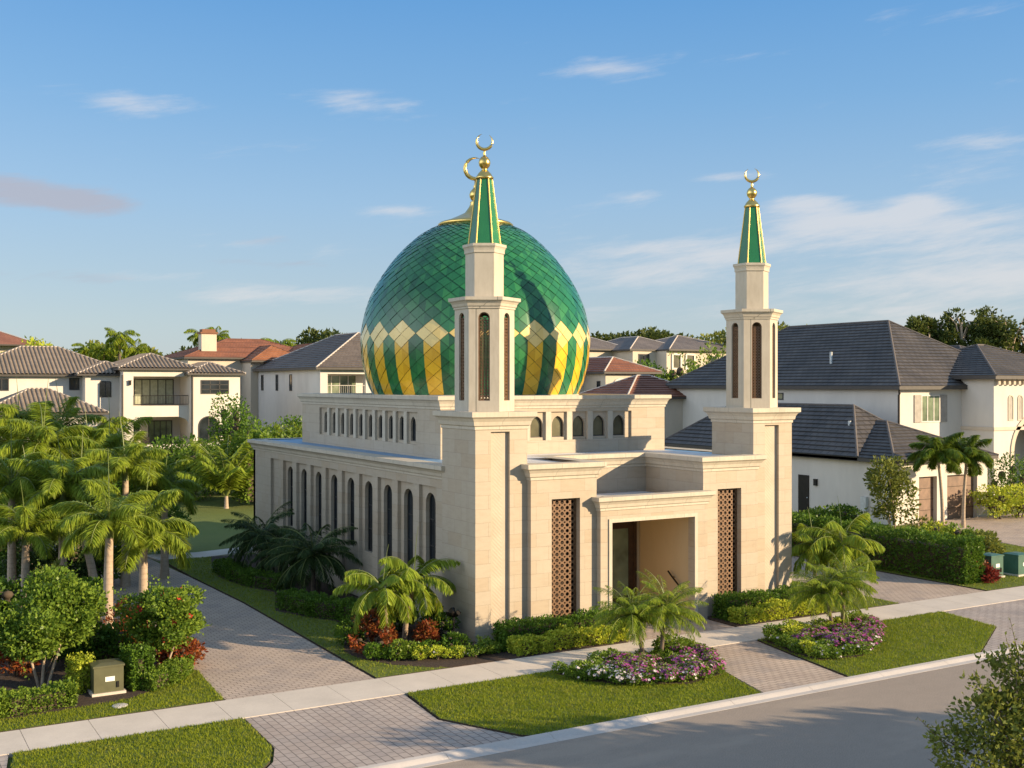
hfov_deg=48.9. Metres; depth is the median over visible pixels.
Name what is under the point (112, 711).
lawn
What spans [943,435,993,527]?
garden palm
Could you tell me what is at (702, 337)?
skyline tree
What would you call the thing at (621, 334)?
skyline tree
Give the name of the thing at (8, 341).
house
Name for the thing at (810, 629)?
flowering plant
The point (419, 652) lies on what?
edging plant
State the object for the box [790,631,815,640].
flowering plant
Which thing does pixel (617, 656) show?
flowering plant
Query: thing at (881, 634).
flowering plant
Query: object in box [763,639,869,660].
mulch bed
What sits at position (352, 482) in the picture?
window
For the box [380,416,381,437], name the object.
window
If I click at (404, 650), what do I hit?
garden plant
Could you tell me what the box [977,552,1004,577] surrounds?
utility box
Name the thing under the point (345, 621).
garden plant
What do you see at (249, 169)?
sky
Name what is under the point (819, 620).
flowering plant
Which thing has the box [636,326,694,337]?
skyline tree
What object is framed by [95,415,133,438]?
garden palm
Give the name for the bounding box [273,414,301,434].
yard bush
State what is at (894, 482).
garden tree
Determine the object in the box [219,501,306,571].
date palm
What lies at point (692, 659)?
flowering plant
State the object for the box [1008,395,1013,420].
window
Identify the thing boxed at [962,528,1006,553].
garden shrub
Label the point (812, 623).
flowering plant
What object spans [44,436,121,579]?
foxtail palm
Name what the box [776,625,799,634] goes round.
flowering plant
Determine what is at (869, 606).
lawn
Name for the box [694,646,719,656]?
flowering plant
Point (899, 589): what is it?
neighbour driveway
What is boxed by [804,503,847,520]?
garden shrub
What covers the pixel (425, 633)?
croton
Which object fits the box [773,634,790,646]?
flowering plant
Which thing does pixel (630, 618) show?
date palm
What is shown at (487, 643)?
edging plant
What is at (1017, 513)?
garden shrub
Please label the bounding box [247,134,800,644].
mosque
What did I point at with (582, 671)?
flowering plant
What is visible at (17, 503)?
foxtail palm
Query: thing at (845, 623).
flowering plant
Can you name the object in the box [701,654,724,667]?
flowering plant
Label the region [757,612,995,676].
lawn
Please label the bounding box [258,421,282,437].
yard bush
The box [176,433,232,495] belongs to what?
yard bush
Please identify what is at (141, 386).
window
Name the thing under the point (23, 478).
foxtail palm
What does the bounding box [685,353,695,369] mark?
window
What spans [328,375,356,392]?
window
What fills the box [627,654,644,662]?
flowering plant
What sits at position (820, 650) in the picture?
flowering plant
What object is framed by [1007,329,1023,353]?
pine tree
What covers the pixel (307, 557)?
date palm
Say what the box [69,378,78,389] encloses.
window
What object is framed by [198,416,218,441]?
window
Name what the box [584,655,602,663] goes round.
flowering plant
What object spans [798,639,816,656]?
flowering plant
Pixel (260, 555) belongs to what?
date palm
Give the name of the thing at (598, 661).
flowering plant
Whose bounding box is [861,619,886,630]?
flowering plant
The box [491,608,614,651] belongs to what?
entrance hedge
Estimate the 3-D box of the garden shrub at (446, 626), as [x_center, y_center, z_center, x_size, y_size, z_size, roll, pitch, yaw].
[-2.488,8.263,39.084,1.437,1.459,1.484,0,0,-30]
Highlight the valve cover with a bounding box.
[112,703,127,707]
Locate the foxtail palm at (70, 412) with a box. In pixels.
[32,378,101,440]
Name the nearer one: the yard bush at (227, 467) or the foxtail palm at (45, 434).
the foxtail palm at (45, 434)
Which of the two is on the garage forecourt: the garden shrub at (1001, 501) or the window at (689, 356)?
the garden shrub at (1001, 501)
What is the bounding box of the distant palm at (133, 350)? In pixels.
[122,338,149,357]
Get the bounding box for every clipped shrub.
[63,651,95,694]
[118,640,156,691]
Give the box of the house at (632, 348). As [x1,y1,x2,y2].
[589,335,725,376]
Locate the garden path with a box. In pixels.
[148,547,252,560]
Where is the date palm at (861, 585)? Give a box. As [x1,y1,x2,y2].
[806,549,880,622]
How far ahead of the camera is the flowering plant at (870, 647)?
37.40 m
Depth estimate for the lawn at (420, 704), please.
31.63 m
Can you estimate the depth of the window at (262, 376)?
131.00 m
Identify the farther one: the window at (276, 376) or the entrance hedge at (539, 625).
the window at (276, 376)
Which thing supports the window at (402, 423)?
in the mosque
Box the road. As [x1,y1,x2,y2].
[423,653,1023,767]
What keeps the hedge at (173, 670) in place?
on the mulch bed at (11, 681)
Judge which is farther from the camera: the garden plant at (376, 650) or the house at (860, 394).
the house at (860, 394)
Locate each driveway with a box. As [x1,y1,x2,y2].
[0,544,373,699]
[792,556,983,603]
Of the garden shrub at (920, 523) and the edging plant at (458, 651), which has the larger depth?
the garden shrub at (920, 523)
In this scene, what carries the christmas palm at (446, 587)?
on the mulch bed at (465, 660)
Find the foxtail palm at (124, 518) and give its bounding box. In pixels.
[49,456,165,627]
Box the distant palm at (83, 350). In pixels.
[71,343,97,357]
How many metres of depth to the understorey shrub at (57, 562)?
41.00 m
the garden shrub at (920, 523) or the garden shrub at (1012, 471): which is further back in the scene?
the garden shrub at (1012, 471)
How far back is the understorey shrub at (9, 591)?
40.02 m
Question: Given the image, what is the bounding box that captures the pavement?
[0,586,1023,757]
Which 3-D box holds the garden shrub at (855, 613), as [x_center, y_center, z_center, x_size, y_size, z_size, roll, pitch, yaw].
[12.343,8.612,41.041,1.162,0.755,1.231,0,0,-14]
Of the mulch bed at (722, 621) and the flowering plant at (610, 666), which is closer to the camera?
the flowering plant at (610, 666)
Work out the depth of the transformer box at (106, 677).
32.43 m
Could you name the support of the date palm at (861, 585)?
on the mulch bed at (790, 651)
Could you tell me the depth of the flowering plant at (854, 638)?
37.45 m
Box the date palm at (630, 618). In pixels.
[589,580,674,652]
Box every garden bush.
[630,359,662,378]
[639,358,680,380]
[655,351,698,380]
[665,358,711,379]
[695,342,725,367]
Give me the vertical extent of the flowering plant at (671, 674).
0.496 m
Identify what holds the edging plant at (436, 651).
on the mulch bed at (465, 660)
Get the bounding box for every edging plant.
[410,644,427,659]
[427,645,448,659]
[442,645,466,658]
[462,643,486,656]
[473,634,503,653]
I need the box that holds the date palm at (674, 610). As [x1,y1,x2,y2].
[620,570,707,654]
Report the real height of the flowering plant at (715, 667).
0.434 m
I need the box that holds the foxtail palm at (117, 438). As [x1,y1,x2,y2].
[62,408,157,483]
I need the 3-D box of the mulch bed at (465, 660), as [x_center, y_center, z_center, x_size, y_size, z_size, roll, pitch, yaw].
[-6.594,8.996,48.223,9.050,0.128,26.580,0,0,-30]
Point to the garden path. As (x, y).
(220, 552)
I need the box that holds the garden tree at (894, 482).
[863,454,920,527]
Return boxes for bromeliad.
[981,564,1002,582]
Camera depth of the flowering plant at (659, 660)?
35.52 m
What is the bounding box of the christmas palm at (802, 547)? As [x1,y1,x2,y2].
[791,507,847,577]
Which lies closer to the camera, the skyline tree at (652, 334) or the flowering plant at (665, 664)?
the flowering plant at (665, 664)
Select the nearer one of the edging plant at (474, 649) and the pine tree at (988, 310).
the edging plant at (474, 649)
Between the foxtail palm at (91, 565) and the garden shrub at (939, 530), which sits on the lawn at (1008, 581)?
the garden shrub at (939, 530)
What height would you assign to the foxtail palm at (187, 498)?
6.412 m
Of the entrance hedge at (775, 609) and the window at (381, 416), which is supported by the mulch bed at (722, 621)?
the entrance hedge at (775, 609)
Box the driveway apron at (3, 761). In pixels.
[0,754,7,767]
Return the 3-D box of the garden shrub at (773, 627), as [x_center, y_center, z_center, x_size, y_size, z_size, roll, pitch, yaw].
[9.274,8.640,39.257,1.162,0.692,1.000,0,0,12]
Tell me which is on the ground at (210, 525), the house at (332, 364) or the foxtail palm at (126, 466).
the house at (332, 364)
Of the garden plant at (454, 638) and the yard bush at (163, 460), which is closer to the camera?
the garden plant at (454, 638)
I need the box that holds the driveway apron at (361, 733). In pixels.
[245,694,519,767]
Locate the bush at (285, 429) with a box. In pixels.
[269,422,301,437]
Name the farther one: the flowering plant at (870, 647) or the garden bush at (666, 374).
the garden bush at (666, 374)
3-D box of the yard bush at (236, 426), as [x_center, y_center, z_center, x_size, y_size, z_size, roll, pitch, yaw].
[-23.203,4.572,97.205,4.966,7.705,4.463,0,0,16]
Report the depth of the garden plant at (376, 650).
36.43 m
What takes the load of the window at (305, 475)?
in the mosque
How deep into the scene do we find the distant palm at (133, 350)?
162.49 m
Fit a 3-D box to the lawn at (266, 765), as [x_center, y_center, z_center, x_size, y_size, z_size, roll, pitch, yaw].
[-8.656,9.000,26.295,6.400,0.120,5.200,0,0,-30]
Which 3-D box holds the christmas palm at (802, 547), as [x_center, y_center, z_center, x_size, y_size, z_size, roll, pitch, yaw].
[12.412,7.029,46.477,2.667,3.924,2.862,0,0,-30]
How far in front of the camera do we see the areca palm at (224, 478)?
81.11 m
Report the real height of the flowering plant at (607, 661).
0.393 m
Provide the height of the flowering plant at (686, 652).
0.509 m
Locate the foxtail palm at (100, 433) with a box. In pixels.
[47,407,129,480]
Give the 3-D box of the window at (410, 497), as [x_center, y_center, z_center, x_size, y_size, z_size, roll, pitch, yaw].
[-3.880,5.560,43.972,0.050,2.980,0.820,0,0,-30]
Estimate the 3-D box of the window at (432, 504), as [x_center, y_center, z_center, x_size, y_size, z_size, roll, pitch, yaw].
[-2.893,5.560,42.290,0.050,2.980,0.820,0,0,-30]
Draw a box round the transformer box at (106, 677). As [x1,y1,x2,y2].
[87,658,125,696]
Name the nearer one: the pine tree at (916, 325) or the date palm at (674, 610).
the date palm at (674, 610)
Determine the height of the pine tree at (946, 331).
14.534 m
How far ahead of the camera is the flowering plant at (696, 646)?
36.48 m
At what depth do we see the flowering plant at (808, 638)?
37.98 m
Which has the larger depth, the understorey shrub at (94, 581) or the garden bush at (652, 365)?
the garden bush at (652, 365)
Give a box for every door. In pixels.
[612,521,632,607]
[798,474,808,511]
[919,476,932,521]
[947,474,972,519]
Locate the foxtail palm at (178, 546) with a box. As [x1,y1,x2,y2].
[82,462,199,606]
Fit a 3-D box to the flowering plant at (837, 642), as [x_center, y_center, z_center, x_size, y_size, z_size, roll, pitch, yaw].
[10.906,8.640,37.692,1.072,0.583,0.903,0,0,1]
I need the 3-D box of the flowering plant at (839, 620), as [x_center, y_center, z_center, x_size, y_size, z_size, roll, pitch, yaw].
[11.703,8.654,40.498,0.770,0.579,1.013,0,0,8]
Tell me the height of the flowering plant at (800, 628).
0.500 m
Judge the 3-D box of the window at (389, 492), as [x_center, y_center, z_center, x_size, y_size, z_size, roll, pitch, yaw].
[-4.867,5.560,45.654,0.050,2.980,0.820,0,0,-30]
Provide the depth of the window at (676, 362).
149.68 m
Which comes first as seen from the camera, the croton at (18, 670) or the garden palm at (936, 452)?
the croton at (18, 670)
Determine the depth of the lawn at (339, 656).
41.90 m
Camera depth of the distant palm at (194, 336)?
149.54 m
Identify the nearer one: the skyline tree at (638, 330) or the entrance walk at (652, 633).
the entrance walk at (652, 633)
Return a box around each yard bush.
[113,463,148,495]
[143,443,174,499]
[151,434,188,482]
[164,441,212,501]
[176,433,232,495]
[206,391,253,449]
[214,448,244,501]
[217,393,270,455]
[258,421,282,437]
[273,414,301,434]
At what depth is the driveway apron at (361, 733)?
28.83 m
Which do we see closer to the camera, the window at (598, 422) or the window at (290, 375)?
the window at (598, 422)
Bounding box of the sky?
[0,0,1023,356]
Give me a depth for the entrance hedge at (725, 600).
43.14 m
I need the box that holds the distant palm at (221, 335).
[213,326,229,340]
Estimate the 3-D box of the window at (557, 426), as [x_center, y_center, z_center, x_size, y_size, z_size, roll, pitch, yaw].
[1.868,1.785,47.524,0.600,0.890,0.050,0,0,-30]
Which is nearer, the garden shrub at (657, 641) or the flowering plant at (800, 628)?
the garden shrub at (657, 641)
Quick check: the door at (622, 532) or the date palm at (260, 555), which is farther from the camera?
the date palm at (260, 555)
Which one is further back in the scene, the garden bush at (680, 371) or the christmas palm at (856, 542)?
the garden bush at (680, 371)
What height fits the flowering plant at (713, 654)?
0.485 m
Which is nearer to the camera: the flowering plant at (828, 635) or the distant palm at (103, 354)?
the flowering plant at (828, 635)
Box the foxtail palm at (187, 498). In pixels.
[129,444,202,578]
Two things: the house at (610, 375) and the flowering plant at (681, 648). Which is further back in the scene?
the house at (610, 375)
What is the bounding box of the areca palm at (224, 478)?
[174,434,253,508]
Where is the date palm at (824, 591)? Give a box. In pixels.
[787,561,863,624]
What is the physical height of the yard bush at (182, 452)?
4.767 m
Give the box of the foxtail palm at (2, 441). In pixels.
[0,421,40,472]
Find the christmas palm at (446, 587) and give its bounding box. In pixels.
[377,530,460,642]
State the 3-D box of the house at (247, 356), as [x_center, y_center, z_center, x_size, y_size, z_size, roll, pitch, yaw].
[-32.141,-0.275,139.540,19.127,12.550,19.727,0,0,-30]
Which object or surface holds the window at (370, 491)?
in the mosque
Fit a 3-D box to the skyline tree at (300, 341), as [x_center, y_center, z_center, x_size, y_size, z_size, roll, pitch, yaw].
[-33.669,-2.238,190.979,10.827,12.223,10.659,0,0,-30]
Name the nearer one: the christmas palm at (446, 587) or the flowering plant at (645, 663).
the flowering plant at (645, 663)
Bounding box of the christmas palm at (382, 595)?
[332,544,425,641]
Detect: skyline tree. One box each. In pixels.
[1,335,52,352]
[63,339,121,361]
[113,345,162,361]
[151,345,191,355]
[295,336,315,344]
[296,325,340,343]
[320,329,342,339]
[590,330,608,340]
[597,332,627,340]
[605,330,633,339]
[608,326,674,339]
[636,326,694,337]
[696,327,725,343]
[703,331,725,345]
[778,321,789,330]
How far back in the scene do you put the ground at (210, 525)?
74.71 m
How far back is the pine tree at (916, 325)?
149.54 m
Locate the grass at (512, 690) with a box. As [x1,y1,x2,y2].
[0,526,1023,767]
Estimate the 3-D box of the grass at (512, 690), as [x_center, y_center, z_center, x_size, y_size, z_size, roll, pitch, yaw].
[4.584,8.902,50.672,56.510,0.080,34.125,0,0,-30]
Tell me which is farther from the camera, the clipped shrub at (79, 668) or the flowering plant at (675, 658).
the flowering plant at (675, 658)
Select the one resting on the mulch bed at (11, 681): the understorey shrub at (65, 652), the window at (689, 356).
the understorey shrub at (65, 652)
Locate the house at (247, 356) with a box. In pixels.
[164,329,312,429]
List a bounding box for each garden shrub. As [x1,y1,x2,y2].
[374,603,419,631]
[416,606,460,641]
[651,633,688,654]
[762,623,794,635]
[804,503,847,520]
[830,502,868,531]
[835,609,867,621]
[907,514,944,540]
[917,520,961,543]
[941,522,994,544]
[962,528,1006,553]
[966,483,1023,518]
[987,451,1023,512]
[992,482,1023,517]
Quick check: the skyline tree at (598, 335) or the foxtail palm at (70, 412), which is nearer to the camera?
the foxtail palm at (70, 412)
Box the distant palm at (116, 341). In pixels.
[104,327,139,360]
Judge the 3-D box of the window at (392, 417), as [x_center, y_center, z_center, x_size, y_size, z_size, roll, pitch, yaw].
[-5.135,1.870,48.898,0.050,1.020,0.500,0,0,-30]
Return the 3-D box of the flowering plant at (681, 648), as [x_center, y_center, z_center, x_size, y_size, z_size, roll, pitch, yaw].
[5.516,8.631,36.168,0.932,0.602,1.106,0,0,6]
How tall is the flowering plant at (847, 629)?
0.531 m
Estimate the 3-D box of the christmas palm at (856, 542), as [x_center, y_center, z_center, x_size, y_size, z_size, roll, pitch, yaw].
[13.439,6.794,46.126,3.407,4.394,3.430,0,0,25]
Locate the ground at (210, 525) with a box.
[6,431,1023,767]
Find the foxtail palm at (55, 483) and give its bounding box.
[6,435,119,569]
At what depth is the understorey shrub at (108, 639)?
35.22 m
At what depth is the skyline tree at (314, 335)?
185.66 m
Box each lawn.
[0,670,223,731]
[12,718,271,767]
[169,557,450,678]
[407,669,758,736]
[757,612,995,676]
[792,581,898,612]
[796,527,1023,590]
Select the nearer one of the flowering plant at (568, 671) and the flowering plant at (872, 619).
the flowering plant at (568, 671)
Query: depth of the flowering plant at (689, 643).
37.17 m
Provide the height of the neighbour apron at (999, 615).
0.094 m
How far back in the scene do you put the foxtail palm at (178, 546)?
41.02 m
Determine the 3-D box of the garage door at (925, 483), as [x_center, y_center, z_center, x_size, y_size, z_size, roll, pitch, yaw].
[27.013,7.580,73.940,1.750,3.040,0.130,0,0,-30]
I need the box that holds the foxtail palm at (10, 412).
[0,377,66,547]
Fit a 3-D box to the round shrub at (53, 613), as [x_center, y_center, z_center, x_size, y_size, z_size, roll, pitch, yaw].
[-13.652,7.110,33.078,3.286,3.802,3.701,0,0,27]
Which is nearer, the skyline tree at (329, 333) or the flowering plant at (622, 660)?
the flowering plant at (622, 660)
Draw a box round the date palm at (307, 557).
[264,523,362,591]
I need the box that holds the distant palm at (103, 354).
[89,343,116,361]
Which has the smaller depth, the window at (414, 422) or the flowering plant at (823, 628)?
the flowering plant at (823, 628)
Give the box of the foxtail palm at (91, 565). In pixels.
[23,447,117,591]
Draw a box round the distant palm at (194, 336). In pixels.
[184,327,213,346]
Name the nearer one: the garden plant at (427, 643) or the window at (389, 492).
the garden plant at (427, 643)
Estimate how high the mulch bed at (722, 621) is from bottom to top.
0.128 m
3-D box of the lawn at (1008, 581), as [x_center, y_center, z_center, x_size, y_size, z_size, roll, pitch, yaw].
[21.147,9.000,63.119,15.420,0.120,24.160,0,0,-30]
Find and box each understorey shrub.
[0,517,37,582]
[0,535,100,584]
[0,575,27,613]
[30,558,67,586]
[36,628,82,663]
[59,576,114,605]
[67,541,122,582]
[68,621,134,659]
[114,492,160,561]
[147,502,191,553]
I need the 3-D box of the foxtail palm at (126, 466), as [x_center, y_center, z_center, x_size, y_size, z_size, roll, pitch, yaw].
[-17.003,5.098,49.895,4.222,7.785,4.174,0,0,-30]
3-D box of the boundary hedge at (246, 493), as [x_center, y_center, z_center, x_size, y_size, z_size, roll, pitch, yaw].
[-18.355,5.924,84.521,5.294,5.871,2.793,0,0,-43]
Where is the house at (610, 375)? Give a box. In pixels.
[579,356,685,446]
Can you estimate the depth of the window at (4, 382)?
108.05 m
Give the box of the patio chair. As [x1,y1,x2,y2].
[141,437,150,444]
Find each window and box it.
[0,378,8,390]
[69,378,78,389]
[100,381,110,396]
[134,379,173,403]
[148,420,171,444]
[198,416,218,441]
[201,380,228,393]
[261,375,263,389]
[275,375,277,390]
[289,374,291,390]
[291,468,292,525]
[304,470,306,528]
[319,473,321,534]
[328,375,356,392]
[334,476,336,537]
[351,479,353,545]
[368,482,372,551]
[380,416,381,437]
[387,486,391,556]
[391,417,392,438]
[401,418,403,439]
[408,490,412,564]
[413,418,415,440]
[429,494,435,571]
[530,417,541,437]
[552,416,562,436]
[573,416,582,435]
[593,415,602,435]
[613,415,622,434]
[638,354,648,366]
[671,353,681,369]
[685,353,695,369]
[778,393,783,399]
[921,395,939,421]
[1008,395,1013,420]
[1017,395,1022,419]
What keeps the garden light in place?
on the mulch bed at (465, 660)
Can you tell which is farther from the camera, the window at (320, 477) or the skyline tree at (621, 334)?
the skyline tree at (621, 334)
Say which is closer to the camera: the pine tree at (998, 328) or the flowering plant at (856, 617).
the flowering plant at (856, 617)
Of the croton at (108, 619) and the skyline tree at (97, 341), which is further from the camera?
the skyline tree at (97, 341)
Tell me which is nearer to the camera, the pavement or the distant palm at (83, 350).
the pavement
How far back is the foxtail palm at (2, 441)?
52.89 m
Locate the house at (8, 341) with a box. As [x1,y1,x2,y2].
[0,331,35,352]
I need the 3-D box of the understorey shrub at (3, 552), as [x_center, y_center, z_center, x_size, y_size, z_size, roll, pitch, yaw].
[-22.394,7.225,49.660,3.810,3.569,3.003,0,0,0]
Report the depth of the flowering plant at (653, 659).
35.05 m
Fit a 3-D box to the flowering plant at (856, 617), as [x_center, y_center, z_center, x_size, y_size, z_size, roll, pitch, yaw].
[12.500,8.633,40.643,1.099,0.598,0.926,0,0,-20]
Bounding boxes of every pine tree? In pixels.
[904,315,938,336]
[916,311,959,343]
[938,307,989,345]
[938,335,968,346]
[969,305,999,340]
[969,336,1019,351]
[976,309,1023,349]
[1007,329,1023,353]
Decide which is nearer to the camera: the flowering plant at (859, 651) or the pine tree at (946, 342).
the flowering plant at (859, 651)
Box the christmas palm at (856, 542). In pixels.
[795,496,884,601]
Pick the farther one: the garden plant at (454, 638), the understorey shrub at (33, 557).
the understorey shrub at (33, 557)
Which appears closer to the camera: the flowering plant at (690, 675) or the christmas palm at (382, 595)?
the flowering plant at (690, 675)
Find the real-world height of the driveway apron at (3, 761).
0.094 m
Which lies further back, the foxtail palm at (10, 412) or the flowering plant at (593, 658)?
the foxtail palm at (10, 412)
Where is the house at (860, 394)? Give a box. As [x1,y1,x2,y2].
[664,320,1023,525]
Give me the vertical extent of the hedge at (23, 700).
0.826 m
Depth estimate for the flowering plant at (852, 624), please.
39.68 m
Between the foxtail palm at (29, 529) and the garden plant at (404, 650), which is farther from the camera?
the foxtail palm at (29, 529)
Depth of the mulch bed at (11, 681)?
33.62 m
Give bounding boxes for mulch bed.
[0,619,162,719]
[211,554,627,667]
[556,661,721,684]
[707,611,835,626]
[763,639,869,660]
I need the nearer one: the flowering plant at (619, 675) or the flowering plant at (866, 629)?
the flowering plant at (619, 675)
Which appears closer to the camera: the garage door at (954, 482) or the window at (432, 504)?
the window at (432, 504)
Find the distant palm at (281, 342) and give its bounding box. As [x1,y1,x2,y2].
[261,338,296,346]
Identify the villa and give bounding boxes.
[0,346,245,448]
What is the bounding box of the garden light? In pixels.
[446,607,460,630]
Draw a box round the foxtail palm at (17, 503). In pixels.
[0,445,43,575]
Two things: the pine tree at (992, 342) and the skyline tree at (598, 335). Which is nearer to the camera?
the pine tree at (992, 342)
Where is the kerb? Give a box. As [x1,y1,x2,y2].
[357,645,1023,767]
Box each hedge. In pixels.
[0,676,79,718]
[136,654,194,691]
[212,557,291,590]
[230,424,301,503]
[275,587,377,620]
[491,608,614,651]
[506,621,628,655]
[711,583,813,620]
[727,596,829,624]
[792,510,985,584]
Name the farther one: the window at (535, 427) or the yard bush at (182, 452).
the yard bush at (182, 452)
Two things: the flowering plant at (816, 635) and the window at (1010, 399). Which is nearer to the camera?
the flowering plant at (816, 635)
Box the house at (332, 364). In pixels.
[252,332,370,431]
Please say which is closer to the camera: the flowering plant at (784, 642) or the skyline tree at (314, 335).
the flowering plant at (784, 642)
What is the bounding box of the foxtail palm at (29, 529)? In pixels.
[0,481,74,597]
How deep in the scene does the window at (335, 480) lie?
51.00 m
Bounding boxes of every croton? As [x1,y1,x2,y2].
[0,639,41,676]
[103,604,151,656]
[141,636,208,665]
[348,620,400,653]
[351,607,381,636]
[412,616,439,644]
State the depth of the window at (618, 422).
49.14 m
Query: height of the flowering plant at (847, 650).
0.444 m
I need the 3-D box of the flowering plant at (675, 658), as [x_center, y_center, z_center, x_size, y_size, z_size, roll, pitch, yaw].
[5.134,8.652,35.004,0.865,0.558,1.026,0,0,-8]
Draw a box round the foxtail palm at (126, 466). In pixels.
[81,414,172,586]
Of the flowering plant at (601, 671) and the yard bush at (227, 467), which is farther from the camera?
the yard bush at (227, 467)
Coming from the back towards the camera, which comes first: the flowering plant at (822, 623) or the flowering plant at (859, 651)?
the flowering plant at (822, 623)
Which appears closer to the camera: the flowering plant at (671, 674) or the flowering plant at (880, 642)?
the flowering plant at (671, 674)
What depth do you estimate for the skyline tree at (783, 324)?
154.66 m
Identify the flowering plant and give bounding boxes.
[550,660,569,672]
[563,660,590,678]
[575,664,595,680]
[581,659,604,667]
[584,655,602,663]
[586,650,607,661]
[587,663,613,681]
[599,659,612,665]
[603,647,624,660]
[604,663,620,676]
[606,652,630,665]
[608,668,629,683]
[611,657,633,664]
[611,659,633,672]
[619,657,643,669]
[625,668,647,686]
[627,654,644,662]
[631,666,648,673]
[631,666,660,684]
[634,660,655,676]
[640,653,657,666]
[643,654,662,665]
[652,665,665,679]
[654,645,677,655]
[656,661,671,667]
[657,648,677,663]
[658,666,679,681]
[663,654,689,664]
[667,663,688,681]
[670,643,696,656]
[675,667,699,681]
[677,650,699,657]
[681,639,700,648]
[681,659,714,678]
[687,657,705,664]
[689,643,709,654]
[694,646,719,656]
[697,662,715,677]
[701,650,725,666]
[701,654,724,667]
[706,660,725,673]
[764,628,784,641]
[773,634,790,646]
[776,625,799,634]
[781,636,797,648]
[782,618,801,626]
[787,637,806,653]
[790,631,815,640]
[792,626,803,632]
[798,635,815,643]
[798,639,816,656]
[802,626,823,637]
[805,621,818,624]
[809,622,831,629]
[810,643,831,658]
[811,623,830,633]
[813,617,829,625]
[813,631,831,639]
[813,638,834,648]
[817,631,843,646]
[824,634,850,646]
[825,645,842,658]
[827,617,845,622]
[828,622,846,632]
[837,643,855,656]
[839,622,857,628]
[840,626,859,631]
[840,634,862,649]
[846,630,872,641]
[847,621,861,628]
[849,614,865,621]
[850,641,870,654]
[854,620,875,629]
[857,632,880,648]
[859,627,879,639]
[859,641,874,653]
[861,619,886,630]
[862,616,884,627]
[864,613,881,622]
[865,630,881,646]
[869,629,885,640]
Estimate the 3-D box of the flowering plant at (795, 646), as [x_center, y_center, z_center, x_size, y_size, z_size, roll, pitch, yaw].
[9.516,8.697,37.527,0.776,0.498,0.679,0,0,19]
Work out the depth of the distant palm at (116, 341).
159.41 m
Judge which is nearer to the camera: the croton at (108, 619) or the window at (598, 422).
the croton at (108, 619)
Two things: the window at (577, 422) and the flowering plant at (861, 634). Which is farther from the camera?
the window at (577, 422)
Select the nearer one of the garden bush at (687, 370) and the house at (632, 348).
the garden bush at (687, 370)
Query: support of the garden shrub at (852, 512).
on the lawn at (1008, 581)
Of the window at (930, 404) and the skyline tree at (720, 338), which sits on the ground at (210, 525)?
the skyline tree at (720, 338)
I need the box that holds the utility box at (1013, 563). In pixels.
[1002,551,1023,576]
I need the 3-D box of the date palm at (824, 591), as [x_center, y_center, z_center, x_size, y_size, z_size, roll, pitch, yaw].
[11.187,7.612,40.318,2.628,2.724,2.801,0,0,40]
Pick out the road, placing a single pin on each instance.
(875, 724)
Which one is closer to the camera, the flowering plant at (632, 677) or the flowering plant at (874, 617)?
the flowering plant at (632, 677)
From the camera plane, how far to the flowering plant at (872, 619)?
40.46 m
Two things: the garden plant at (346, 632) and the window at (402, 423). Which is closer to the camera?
the garden plant at (346, 632)
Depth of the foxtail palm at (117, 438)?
57.08 m
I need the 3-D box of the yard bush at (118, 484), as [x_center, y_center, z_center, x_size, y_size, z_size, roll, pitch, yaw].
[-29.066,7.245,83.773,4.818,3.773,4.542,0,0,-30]
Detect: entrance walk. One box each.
[625,619,732,641]
[708,640,844,692]
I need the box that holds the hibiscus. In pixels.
[109,573,211,661]
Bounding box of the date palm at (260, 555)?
[248,528,311,579]
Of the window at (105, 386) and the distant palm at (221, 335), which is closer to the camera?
the window at (105, 386)
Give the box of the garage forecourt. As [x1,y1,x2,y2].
[908,513,1023,546]
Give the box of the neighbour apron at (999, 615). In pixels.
[944,599,1023,651]
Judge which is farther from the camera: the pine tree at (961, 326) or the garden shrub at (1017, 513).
the pine tree at (961, 326)
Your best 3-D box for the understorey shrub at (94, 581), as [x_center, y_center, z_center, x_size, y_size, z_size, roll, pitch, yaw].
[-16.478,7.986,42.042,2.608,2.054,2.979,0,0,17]
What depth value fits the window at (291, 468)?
55.96 m
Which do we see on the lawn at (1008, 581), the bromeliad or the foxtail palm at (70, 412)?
the bromeliad
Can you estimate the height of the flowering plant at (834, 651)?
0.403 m
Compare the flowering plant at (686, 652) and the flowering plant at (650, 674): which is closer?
the flowering plant at (650, 674)
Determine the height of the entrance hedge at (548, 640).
0.798 m
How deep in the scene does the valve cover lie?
31.20 m
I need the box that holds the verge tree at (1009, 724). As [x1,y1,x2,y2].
[916,619,1023,767]
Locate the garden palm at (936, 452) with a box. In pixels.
[906,432,970,527]
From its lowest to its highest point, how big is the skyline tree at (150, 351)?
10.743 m
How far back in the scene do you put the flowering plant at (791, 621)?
39.95 m
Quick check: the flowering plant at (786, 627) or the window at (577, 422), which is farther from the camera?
the window at (577, 422)
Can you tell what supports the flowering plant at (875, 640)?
on the mulch bed at (790, 651)
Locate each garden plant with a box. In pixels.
[331,620,367,645]
[337,614,367,635]
[362,642,396,659]
[387,638,417,660]
[411,639,439,650]
[441,631,472,649]
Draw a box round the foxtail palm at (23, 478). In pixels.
[0,432,60,600]
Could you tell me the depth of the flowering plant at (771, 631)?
38.92 m
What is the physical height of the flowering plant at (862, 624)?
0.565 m
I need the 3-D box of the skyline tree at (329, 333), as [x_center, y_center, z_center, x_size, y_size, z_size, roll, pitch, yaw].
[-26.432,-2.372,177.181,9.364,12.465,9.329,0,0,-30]
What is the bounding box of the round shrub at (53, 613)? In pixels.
[0,558,125,688]
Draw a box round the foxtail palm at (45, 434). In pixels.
[0,378,104,521]
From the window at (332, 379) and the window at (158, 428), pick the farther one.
the window at (332, 379)
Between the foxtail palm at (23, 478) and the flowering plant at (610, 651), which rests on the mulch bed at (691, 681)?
the flowering plant at (610, 651)

